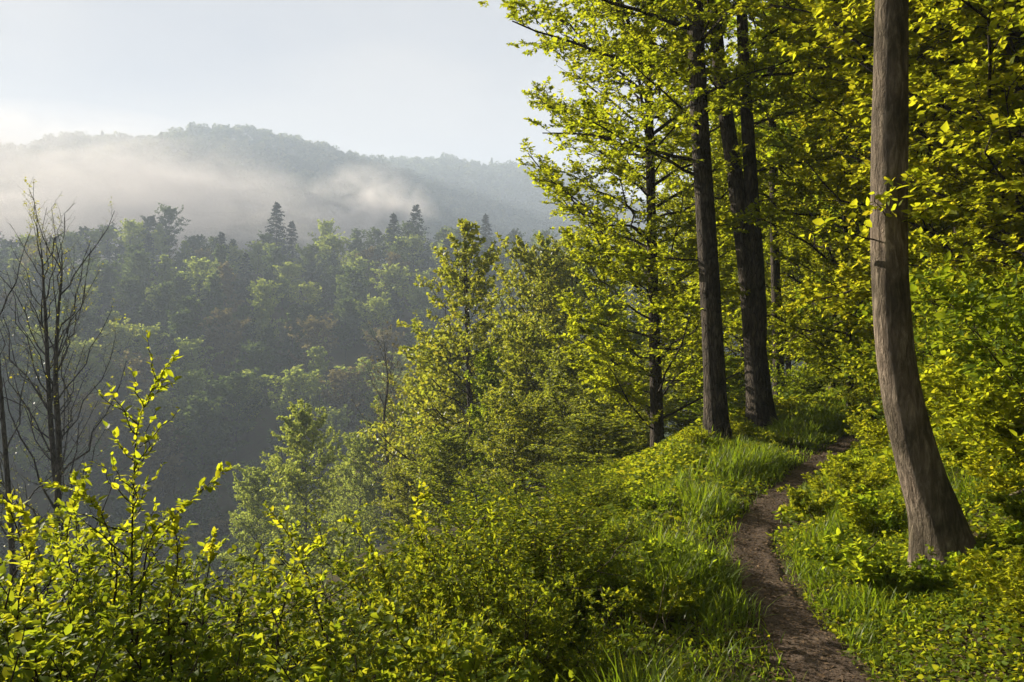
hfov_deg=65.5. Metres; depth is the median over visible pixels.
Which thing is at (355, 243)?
broadleaf tree
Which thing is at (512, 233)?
broadleaf tree
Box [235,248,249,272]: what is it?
broadleaf tree
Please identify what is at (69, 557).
leafy shoot
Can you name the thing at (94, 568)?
broadleaf tree
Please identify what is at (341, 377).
broadleaf tree
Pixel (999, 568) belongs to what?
herb clump
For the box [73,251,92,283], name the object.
spruce tree
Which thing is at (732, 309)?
understory tree
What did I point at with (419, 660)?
leafy shrub
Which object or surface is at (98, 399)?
broadleaf tree
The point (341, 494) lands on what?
slope tree
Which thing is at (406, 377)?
slope tree
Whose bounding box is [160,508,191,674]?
leafy shoot
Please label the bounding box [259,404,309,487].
broadleaf tree
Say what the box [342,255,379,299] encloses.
broadleaf tree
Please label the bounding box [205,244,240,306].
broadleaf tree
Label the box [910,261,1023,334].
bank bush
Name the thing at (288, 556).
broadleaf tree
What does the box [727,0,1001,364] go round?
understory tree
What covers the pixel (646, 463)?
undergrowth
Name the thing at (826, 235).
understory tree
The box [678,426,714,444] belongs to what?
bank bush
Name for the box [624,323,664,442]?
slope tree
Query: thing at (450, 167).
hill forest
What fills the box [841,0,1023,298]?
understory tree
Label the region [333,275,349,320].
broadleaf tree
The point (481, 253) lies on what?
broadleaf tree
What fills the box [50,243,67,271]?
broadleaf tree
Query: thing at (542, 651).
leafy shrub
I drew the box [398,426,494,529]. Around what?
slope tree
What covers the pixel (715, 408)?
tall tree
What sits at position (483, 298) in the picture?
broadleaf tree
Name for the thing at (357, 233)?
broadleaf tree
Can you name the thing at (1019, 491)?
dry stick
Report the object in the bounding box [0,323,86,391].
broadleaf tree
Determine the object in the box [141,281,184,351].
broadleaf tree
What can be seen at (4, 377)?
broadleaf tree
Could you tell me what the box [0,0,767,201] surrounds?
sky
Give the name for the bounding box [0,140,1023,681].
ground
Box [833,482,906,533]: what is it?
herb clump
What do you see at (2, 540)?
broadleaf tree
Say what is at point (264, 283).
broadleaf tree
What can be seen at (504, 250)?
broadleaf tree
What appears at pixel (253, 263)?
broadleaf tree
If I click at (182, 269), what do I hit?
broadleaf tree
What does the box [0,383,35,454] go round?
broadleaf tree
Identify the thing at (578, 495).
leafy shrub
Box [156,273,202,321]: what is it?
broadleaf tree
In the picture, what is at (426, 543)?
leafy shrub
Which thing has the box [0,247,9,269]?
broadleaf tree
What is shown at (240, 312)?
broadleaf tree
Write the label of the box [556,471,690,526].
leafy shrub
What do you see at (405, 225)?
broadleaf tree
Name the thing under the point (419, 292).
broadleaf tree
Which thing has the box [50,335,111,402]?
broadleaf tree
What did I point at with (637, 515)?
leafy shrub
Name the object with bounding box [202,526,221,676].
leafy shoot
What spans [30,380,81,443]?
broadleaf tree
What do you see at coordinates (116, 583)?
leafy shoot
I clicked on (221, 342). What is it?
broadleaf tree
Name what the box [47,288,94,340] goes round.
broadleaf tree
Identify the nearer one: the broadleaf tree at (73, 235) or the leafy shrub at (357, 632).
the leafy shrub at (357, 632)
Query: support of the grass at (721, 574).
on the ground at (258, 434)
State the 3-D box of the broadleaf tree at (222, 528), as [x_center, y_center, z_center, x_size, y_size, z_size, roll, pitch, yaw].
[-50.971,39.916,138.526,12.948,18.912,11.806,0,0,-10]
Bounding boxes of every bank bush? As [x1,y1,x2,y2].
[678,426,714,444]
[730,417,754,436]
[768,359,844,396]
[773,395,799,410]
[794,336,861,389]
[816,448,875,478]
[821,457,897,497]
[830,337,883,415]
[832,336,934,422]
[833,382,883,417]
[841,404,888,445]
[842,339,978,430]
[848,409,933,452]
[856,325,976,371]
[859,294,1021,381]
[909,236,1023,365]
[909,251,1023,401]
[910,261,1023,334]
[913,301,1023,389]
[917,347,1022,435]
[922,357,1023,450]
[931,374,1023,474]
[947,543,1023,625]
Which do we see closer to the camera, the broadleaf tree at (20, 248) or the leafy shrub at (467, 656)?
the leafy shrub at (467, 656)
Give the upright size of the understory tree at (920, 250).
12.348 m
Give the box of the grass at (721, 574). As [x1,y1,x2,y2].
[492,382,1023,681]
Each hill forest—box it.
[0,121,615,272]
[357,152,613,230]
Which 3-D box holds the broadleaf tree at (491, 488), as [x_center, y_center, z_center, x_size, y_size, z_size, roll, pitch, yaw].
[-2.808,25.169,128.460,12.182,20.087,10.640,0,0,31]
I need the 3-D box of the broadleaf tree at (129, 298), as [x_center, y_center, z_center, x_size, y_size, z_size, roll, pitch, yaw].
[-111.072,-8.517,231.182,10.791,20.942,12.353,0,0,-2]
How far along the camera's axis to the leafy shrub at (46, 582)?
3.84 m
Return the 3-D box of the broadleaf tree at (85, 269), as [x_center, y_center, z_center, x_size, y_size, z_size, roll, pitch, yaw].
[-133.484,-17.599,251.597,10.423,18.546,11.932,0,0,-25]
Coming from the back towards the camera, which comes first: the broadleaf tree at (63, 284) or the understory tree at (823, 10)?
the broadleaf tree at (63, 284)
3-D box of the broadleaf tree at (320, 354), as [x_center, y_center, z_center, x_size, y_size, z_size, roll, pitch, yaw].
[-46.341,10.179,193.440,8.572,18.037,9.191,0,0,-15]
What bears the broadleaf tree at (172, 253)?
on the ground at (258, 434)
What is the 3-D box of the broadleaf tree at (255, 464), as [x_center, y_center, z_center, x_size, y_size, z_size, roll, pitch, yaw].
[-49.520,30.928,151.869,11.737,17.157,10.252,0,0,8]
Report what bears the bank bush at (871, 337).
on the ground at (258, 434)
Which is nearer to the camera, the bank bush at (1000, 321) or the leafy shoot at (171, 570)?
the leafy shoot at (171, 570)
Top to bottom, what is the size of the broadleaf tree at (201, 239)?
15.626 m
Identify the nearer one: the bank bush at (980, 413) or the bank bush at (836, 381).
the bank bush at (980, 413)
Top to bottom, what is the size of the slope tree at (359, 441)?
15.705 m
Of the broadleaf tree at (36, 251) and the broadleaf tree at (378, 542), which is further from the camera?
the broadleaf tree at (36, 251)
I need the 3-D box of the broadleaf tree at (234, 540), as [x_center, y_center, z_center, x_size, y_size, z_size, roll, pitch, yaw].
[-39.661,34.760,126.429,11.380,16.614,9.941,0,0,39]
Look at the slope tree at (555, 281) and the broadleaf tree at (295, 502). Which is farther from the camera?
the broadleaf tree at (295, 502)
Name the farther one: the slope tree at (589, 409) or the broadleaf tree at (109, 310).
the broadleaf tree at (109, 310)
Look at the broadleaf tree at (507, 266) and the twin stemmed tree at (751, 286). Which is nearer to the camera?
the twin stemmed tree at (751, 286)
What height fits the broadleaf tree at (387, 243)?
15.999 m
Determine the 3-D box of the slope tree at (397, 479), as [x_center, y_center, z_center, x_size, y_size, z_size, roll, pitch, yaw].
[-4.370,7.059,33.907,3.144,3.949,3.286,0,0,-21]
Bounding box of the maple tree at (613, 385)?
[506,0,830,446]
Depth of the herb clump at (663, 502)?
7.53 m
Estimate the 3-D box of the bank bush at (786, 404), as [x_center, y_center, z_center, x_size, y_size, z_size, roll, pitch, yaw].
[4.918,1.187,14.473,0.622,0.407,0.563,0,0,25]
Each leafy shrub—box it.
[0,498,186,681]
[0,507,167,681]
[0,520,269,681]
[0,539,312,681]
[0,589,186,681]
[13,517,253,656]
[39,613,280,681]
[57,548,329,681]
[70,586,348,681]
[97,549,437,681]
[154,596,506,681]
[185,546,575,681]
[223,605,322,673]
[228,591,517,681]
[228,612,367,680]
[233,481,561,659]
[261,598,433,653]
[307,537,561,681]
[324,524,464,593]
[326,539,418,604]
[338,522,548,679]
[368,631,540,681]
[372,497,573,604]
[389,583,558,681]
[398,483,670,662]
[399,483,647,596]
[429,465,573,560]
[441,545,649,681]
[484,470,643,543]
[492,504,667,550]
[514,543,625,655]
[530,454,634,497]
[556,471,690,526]
[561,488,635,518]
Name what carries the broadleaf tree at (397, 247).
on the ground at (258, 434)
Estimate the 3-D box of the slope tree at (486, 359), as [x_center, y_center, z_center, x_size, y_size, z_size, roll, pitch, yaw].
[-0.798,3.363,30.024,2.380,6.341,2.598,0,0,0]
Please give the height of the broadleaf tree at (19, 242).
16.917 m
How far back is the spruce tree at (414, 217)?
295.27 m
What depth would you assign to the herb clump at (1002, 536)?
4.47 m
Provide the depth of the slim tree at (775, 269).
17.91 m
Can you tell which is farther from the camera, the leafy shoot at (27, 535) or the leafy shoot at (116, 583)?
the leafy shoot at (116, 583)
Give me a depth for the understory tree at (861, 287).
10.21 m
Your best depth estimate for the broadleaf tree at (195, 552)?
129.78 m
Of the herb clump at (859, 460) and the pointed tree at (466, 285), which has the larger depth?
the pointed tree at (466, 285)
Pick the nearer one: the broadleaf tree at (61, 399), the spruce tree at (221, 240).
the broadleaf tree at (61, 399)
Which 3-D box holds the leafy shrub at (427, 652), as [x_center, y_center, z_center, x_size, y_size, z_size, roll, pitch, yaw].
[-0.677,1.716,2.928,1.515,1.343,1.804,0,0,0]
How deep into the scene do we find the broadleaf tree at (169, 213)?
323.97 m
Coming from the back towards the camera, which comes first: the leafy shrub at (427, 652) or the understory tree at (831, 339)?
the understory tree at (831, 339)
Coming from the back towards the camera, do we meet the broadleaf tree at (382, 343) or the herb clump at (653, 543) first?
the broadleaf tree at (382, 343)
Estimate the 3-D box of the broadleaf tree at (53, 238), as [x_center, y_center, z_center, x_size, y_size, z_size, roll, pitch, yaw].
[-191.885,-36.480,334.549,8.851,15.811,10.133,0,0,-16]
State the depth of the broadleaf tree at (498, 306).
227.57 m
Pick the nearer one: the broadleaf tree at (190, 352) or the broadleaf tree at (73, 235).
the broadleaf tree at (190, 352)
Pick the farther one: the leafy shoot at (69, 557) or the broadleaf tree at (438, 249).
the broadleaf tree at (438, 249)
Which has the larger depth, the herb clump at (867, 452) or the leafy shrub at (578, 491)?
the herb clump at (867, 452)
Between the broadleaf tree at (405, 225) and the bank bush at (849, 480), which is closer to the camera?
the bank bush at (849, 480)
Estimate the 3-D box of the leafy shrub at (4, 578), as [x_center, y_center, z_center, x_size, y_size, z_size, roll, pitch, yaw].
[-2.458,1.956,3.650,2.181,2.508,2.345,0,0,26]
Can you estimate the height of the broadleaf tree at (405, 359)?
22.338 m
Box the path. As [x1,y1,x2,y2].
[727,431,873,681]
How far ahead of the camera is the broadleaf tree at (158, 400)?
173.43 m
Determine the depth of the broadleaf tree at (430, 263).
343.37 m
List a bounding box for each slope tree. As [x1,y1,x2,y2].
[214,461,292,600]
[259,398,353,576]
[318,460,378,567]
[320,421,392,557]
[355,396,431,545]
[371,462,440,537]
[373,360,459,530]
[388,317,487,520]
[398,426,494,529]
[455,390,564,505]
[461,347,518,501]
[464,311,576,488]
[475,220,602,475]
[508,229,642,462]
[512,339,600,480]
[524,411,649,479]
[558,362,684,461]
[581,288,640,451]
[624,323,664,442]
[636,344,742,434]
[666,356,745,419]
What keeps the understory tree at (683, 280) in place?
on the ground at (258, 434)
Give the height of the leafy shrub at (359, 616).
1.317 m
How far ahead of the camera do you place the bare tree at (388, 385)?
39.95 m
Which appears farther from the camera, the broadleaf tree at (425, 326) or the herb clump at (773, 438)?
the broadleaf tree at (425, 326)
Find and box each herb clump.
[605,524,635,537]
[609,574,690,628]
[630,490,679,513]
[639,555,707,594]
[640,537,704,556]
[646,543,718,584]
[661,576,707,613]
[664,660,701,681]
[762,426,795,445]
[774,480,839,518]
[799,527,909,588]
[800,472,836,489]
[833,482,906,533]
[835,484,905,529]
[836,451,876,470]
[847,550,890,581]
[852,445,880,456]
[865,544,953,590]
[910,546,999,579]
[934,430,1006,476]
[957,449,1023,508]
[961,544,1023,582]
[983,512,1023,548]
[984,476,1023,520]
[1001,520,1023,537]
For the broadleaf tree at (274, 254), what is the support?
on the ground at (258, 434)
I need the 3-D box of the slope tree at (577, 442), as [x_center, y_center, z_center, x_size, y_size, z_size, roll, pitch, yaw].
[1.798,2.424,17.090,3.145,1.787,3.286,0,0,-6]
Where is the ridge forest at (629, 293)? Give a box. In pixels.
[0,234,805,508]
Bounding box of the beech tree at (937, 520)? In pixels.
[800,0,975,569]
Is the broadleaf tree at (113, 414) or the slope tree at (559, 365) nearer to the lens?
the slope tree at (559, 365)
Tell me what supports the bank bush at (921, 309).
on the ground at (258, 434)
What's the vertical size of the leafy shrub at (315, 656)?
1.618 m
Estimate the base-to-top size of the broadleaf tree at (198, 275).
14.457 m
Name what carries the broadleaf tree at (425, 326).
on the ground at (258, 434)
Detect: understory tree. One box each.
[601,113,781,408]
[644,80,816,399]
[707,0,920,368]
[711,43,960,388]
[712,39,831,365]
[713,0,989,408]
[726,0,1023,251]
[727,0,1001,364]
[734,183,817,386]
[760,0,1023,356]
[785,28,1007,337]
[796,2,1023,318]
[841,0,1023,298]
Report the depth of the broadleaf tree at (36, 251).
272.72 m
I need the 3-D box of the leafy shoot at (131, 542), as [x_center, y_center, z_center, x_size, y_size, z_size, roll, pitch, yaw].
[-1.684,0.912,3.522,0.442,1.925,0.394,0,0,-7]
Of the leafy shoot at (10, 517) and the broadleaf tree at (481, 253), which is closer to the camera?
the leafy shoot at (10, 517)
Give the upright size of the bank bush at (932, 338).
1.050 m
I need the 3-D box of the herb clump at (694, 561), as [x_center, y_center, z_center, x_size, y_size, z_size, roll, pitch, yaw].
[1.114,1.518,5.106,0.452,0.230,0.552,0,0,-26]
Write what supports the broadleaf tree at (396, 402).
on the ground at (258, 434)
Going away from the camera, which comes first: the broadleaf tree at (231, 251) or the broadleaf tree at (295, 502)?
the broadleaf tree at (295, 502)
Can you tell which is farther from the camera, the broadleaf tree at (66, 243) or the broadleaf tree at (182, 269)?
the broadleaf tree at (66, 243)
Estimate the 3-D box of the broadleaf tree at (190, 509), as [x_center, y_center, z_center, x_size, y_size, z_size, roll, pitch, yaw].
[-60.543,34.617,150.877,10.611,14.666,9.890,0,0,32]
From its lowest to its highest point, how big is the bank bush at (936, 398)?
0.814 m
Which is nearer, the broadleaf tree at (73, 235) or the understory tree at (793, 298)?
the understory tree at (793, 298)
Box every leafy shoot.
[0,490,66,678]
[0,499,44,665]
[40,478,142,636]
[48,462,96,642]
[68,330,182,669]
[135,461,231,646]
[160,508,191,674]
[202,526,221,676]
[262,501,330,667]
[271,535,323,672]
[337,515,394,594]
[406,481,443,626]
[471,500,504,630]
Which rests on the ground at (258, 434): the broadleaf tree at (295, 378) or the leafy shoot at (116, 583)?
the broadleaf tree at (295, 378)
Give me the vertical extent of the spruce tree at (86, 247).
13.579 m
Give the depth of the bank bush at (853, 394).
13.48 m
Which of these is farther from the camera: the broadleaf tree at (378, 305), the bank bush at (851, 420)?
the broadleaf tree at (378, 305)
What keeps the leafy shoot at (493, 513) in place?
attached to the leafy shrub at (486, 545)
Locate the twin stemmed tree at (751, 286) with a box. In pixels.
[624,0,871,428]
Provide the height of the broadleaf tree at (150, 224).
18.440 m
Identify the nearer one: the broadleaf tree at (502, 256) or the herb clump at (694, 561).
the herb clump at (694, 561)
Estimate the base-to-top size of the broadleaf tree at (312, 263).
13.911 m
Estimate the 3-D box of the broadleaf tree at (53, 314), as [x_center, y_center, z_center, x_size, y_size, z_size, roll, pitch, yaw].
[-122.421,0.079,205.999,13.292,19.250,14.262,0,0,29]
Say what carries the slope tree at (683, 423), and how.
on the ground at (258, 434)
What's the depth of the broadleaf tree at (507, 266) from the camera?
271.26 m
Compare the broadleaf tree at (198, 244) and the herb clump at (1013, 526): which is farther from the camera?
the broadleaf tree at (198, 244)
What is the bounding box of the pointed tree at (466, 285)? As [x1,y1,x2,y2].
[351,218,573,499]
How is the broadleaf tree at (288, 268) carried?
on the ground at (258, 434)
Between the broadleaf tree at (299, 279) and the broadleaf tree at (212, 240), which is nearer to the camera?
the broadleaf tree at (299, 279)
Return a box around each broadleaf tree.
[0,239,8,255]
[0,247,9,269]
[0,258,32,321]
[0,259,11,296]
[0,291,29,329]
[0,304,20,363]
[0,305,60,361]
[0,316,10,352]
[0,318,24,365]
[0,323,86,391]
[0,333,29,388]
[0,345,11,389]
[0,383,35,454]
[0,510,25,569]
[0,527,60,611]
[0,548,26,600]
[1,239,20,255]
[4,248,24,292]
[5,363,62,424]
[6,256,46,297]
[8,233,50,259]
[8,243,32,269]
[8,393,51,484]
[12,235,35,256]
[16,257,55,323]
[21,244,58,278]
[22,555,67,627]
[24,236,56,274]
[26,255,82,317]
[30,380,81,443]
[30,440,131,530]
[35,273,73,323]
[47,236,59,245]
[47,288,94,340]
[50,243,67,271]
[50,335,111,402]
[51,231,78,267]
[51,299,102,372]
[53,234,78,276]
[58,232,89,266]
[64,537,119,616]
[65,255,123,324]
[66,284,102,333]
[69,277,88,306]
[71,226,94,260]
[71,256,102,302]
[73,392,147,497]
[79,388,133,454]
[80,229,115,259]
[93,224,117,254]
[93,318,153,402]
[96,223,123,259]
[97,308,122,360]
[97,520,188,607]
[99,311,131,372]
[102,490,140,567]
[104,276,150,334]
[109,349,172,433]
[113,218,150,256]
[116,249,156,301]
[118,243,156,285]
[120,322,176,390]
[122,222,148,248]
[125,387,183,466]
[131,424,191,516]
[132,302,163,355]
[137,215,159,246]
[137,541,182,610]
[141,230,163,264]
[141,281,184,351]
[142,285,175,328]
[144,254,177,303]
[149,234,176,256]
[154,223,172,259]
[155,203,190,257]
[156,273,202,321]
[158,309,204,369]
[162,335,223,394]
[162,367,228,436]
[164,483,228,548]
[164,537,231,607]
[165,242,178,261]
[165,295,208,339]
[171,251,189,275]
[173,240,191,269]
[177,256,228,316]
[179,266,195,297]
[180,235,195,260]
[183,517,243,600]
[184,236,203,262]
[186,234,210,258]
[188,248,213,265]
[188,259,212,299]
[189,366,270,464]
[197,307,251,374]
[199,236,229,269]
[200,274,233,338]
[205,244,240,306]
[218,458,282,527]
[222,507,287,590]
[223,243,240,265]
[225,304,258,361]
[225,338,282,399]
[225,369,269,441]
[228,239,239,271]
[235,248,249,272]
[238,252,265,271]
[244,241,266,279]
[246,277,284,323]
[247,231,281,268]
[250,283,280,344]
[259,243,279,289]
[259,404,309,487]
[261,246,286,298]
[261,364,329,448]
[271,275,300,318]
[272,262,306,311]
[273,238,291,261]
[273,261,304,304]
[273,303,308,371]
[275,519,318,577]
[280,477,329,533]
[284,312,339,374]
[287,240,329,283]
[288,281,323,320]
[298,302,323,339]
[303,250,315,270]
[304,346,339,417]
[307,218,344,255]
[307,327,333,360]
[307,404,364,470]
[313,231,358,276]
[313,256,323,284]
[317,362,380,437]
[325,297,363,360]
[327,456,388,552]
[332,265,369,310]
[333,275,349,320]
[333,357,398,430]
[340,292,369,347]
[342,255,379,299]
[344,228,367,252]
[344,251,360,274]
[348,238,364,260]
[348,371,407,441]
[353,293,396,360]
[355,246,383,292]
[356,325,407,375]
[360,227,391,270]
[370,263,414,326]
[372,251,410,297]
[380,238,418,282]
[381,228,395,258]
[382,397,421,453]
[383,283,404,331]
[384,348,432,403]
[391,220,426,258]
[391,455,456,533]
[394,234,426,280]
[399,322,441,359]
[404,269,445,313]
[405,286,437,321]
[405,321,434,344]
[412,305,440,335]
[422,242,438,267]
[428,238,463,297]
[429,227,454,251]
[449,227,467,256]
[453,298,479,334]
[454,295,481,337]
[455,363,495,386]
[462,248,499,289]
[465,442,528,501]
[470,274,492,315]
[486,296,508,361]
[489,294,518,325]
[490,251,513,284]
[495,263,526,288]
[497,242,524,269]
[498,281,517,310]
[499,228,528,259]
[504,257,536,315]
[529,236,536,249]
[530,227,556,247]
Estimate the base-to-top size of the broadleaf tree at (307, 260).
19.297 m
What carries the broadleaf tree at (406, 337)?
on the ground at (258, 434)
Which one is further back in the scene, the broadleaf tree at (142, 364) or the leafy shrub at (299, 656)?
the broadleaf tree at (142, 364)
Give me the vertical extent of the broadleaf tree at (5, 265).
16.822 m
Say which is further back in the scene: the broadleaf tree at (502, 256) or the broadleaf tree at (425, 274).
the broadleaf tree at (502, 256)
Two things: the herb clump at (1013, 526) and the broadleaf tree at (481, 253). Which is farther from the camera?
the broadleaf tree at (481, 253)
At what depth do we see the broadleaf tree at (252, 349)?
193.80 m
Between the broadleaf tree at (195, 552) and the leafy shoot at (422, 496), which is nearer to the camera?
the leafy shoot at (422, 496)
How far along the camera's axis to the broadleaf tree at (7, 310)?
216.03 m
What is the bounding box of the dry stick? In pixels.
[1010,489,1023,495]
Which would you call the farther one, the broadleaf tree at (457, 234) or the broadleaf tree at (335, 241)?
the broadleaf tree at (457, 234)
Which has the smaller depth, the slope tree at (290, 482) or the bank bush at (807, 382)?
the bank bush at (807, 382)
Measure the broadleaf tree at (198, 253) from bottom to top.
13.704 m
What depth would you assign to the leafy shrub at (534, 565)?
5.00 m
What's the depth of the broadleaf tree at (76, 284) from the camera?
242.16 m
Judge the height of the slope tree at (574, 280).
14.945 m
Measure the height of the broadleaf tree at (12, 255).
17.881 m
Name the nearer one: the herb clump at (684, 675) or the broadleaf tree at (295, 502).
the herb clump at (684, 675)
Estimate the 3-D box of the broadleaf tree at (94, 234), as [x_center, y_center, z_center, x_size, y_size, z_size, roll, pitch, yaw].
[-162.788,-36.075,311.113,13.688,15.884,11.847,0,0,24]
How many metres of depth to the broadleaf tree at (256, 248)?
298.88 m
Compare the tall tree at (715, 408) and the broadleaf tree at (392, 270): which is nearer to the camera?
the tall tree at (715, 408)
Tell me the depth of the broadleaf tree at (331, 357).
215.79 m
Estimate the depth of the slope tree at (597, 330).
29.96 m
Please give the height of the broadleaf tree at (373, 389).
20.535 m
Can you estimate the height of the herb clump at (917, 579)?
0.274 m
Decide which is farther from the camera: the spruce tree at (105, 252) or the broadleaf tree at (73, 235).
the broadleaf tree at (73, 235)
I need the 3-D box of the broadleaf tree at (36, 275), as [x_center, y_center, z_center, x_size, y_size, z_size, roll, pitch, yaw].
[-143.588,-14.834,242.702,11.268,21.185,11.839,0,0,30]
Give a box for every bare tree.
[0,177,135,607]
[0,215,103,595]
[352,314,421,541]
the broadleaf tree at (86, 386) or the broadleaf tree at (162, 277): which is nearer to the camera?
the broadleaf tree at (86, 386)
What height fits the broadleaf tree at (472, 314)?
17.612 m
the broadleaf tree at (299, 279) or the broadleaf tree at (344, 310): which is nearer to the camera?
the broadleaf tree at (344, 310)
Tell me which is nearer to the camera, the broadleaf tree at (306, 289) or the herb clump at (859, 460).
the herb clump at (859, 460)
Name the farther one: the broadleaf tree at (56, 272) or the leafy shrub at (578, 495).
the broadleaf tree at (56, 272)
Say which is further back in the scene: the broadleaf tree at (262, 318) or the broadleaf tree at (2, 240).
the broadleaf tree at (2, 240)
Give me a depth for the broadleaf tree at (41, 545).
140.34 m
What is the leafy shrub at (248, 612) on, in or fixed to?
on the ground at (258, 434)
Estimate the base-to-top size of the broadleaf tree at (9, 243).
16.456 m
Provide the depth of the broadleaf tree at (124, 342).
196.80 m
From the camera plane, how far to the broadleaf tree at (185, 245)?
296.74 m
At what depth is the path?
4.91 m
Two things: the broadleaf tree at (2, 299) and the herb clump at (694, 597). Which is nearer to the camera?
the herb clump at (694, 597)
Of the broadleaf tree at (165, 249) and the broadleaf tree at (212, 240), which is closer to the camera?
the broadleaf tree at (212, 240)
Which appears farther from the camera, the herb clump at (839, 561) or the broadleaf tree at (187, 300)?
the broadleaf tree at (187, 300)
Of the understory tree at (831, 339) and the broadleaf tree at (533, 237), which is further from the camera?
the broadleaf tree at (533, 237)
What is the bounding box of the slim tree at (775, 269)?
[705,0,847,397]
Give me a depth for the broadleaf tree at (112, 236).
316.25 m
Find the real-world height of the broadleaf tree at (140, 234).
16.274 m
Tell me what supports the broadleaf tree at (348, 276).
on the ground at (258, 434)
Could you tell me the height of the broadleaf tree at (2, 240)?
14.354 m
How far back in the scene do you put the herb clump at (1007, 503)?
4.66 m
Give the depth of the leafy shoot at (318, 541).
3.41 m
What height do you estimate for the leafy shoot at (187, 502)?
0.895 m
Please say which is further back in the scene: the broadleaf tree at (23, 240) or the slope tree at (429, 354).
the broadleaf tree at (23, 240)
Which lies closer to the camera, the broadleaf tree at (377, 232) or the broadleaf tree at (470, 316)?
the broadleaf tree at (470, 316)
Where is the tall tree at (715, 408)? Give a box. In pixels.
[478,0,823,439]
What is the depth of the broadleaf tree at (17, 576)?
130.16 m
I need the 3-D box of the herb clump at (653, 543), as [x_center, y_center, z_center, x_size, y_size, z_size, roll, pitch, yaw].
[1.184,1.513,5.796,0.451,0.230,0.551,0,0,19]
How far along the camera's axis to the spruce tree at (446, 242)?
261.52 m
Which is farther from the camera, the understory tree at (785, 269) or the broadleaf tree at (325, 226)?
the broadleaf tree at (325, 226)
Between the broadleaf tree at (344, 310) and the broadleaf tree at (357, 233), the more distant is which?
the broadleaf tree at (357, 233)
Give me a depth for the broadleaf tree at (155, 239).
300.94 m
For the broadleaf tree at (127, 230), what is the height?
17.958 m
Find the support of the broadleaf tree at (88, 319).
on the ground at (258, 434)
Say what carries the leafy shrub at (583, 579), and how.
on the ground at (258, 434)
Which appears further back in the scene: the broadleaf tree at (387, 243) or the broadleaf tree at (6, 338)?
the broadleaf tree at (387, 243)
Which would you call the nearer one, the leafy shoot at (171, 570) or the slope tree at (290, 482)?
the leafy shoot at (171, 570)
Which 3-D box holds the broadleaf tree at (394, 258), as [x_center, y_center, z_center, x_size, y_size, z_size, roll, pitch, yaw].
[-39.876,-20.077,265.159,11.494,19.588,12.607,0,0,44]
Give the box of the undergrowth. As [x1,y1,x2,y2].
[465,370,1023,681]
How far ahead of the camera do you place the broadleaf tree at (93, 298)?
229.61 m
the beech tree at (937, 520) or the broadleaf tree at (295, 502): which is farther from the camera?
the broadleaf tree at (295, 502)
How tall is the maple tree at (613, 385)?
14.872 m
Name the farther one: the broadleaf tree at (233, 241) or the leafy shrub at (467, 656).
the broadleaf tree at (233, 241)
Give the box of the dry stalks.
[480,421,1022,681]
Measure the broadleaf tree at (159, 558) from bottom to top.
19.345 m
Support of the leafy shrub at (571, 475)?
on the ground at (258, 434)
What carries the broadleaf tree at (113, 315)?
on the ground at (258, 434)
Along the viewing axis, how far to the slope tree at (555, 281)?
37.38 m
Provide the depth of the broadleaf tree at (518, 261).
265.18 m
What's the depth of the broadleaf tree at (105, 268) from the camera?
241.98 m
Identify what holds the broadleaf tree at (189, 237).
on the ground at (258, 434)
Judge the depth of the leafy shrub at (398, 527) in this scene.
6.17 m
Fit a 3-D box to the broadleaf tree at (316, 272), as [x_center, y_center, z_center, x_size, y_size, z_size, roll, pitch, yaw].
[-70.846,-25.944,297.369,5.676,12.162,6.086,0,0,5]
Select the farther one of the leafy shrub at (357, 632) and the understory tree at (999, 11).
the understory tree at (999, 11)
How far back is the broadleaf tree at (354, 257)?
295.74 m
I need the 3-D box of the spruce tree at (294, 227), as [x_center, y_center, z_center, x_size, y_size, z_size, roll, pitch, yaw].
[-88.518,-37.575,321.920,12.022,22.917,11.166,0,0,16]
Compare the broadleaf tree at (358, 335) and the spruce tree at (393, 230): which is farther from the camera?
the spruce tree at (393, 230)
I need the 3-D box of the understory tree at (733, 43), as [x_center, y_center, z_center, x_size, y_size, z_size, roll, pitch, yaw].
[9.372,-4.761,25.252,6.385,12.311,6.122,0,0,18]
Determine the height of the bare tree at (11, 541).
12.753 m
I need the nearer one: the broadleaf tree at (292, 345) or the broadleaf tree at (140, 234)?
the broadleaf tree at (292, 345)
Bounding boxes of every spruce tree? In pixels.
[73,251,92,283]
[81,242,92,266]
[101,244,112,271]
[209,232,240,288]
[231,252,256,308]
[254,201,295,265]
[281,221,302,263]
[380,213,407,265]
[400,204,437,282]
[430,238,458,314]
[478,213,496,265]
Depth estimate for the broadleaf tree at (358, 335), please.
231.94 m
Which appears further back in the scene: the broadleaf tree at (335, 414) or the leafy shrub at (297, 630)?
the broadleaf tree at (335, 414)
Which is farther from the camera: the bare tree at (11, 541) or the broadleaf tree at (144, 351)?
the broadleaf tree at (144, 351)

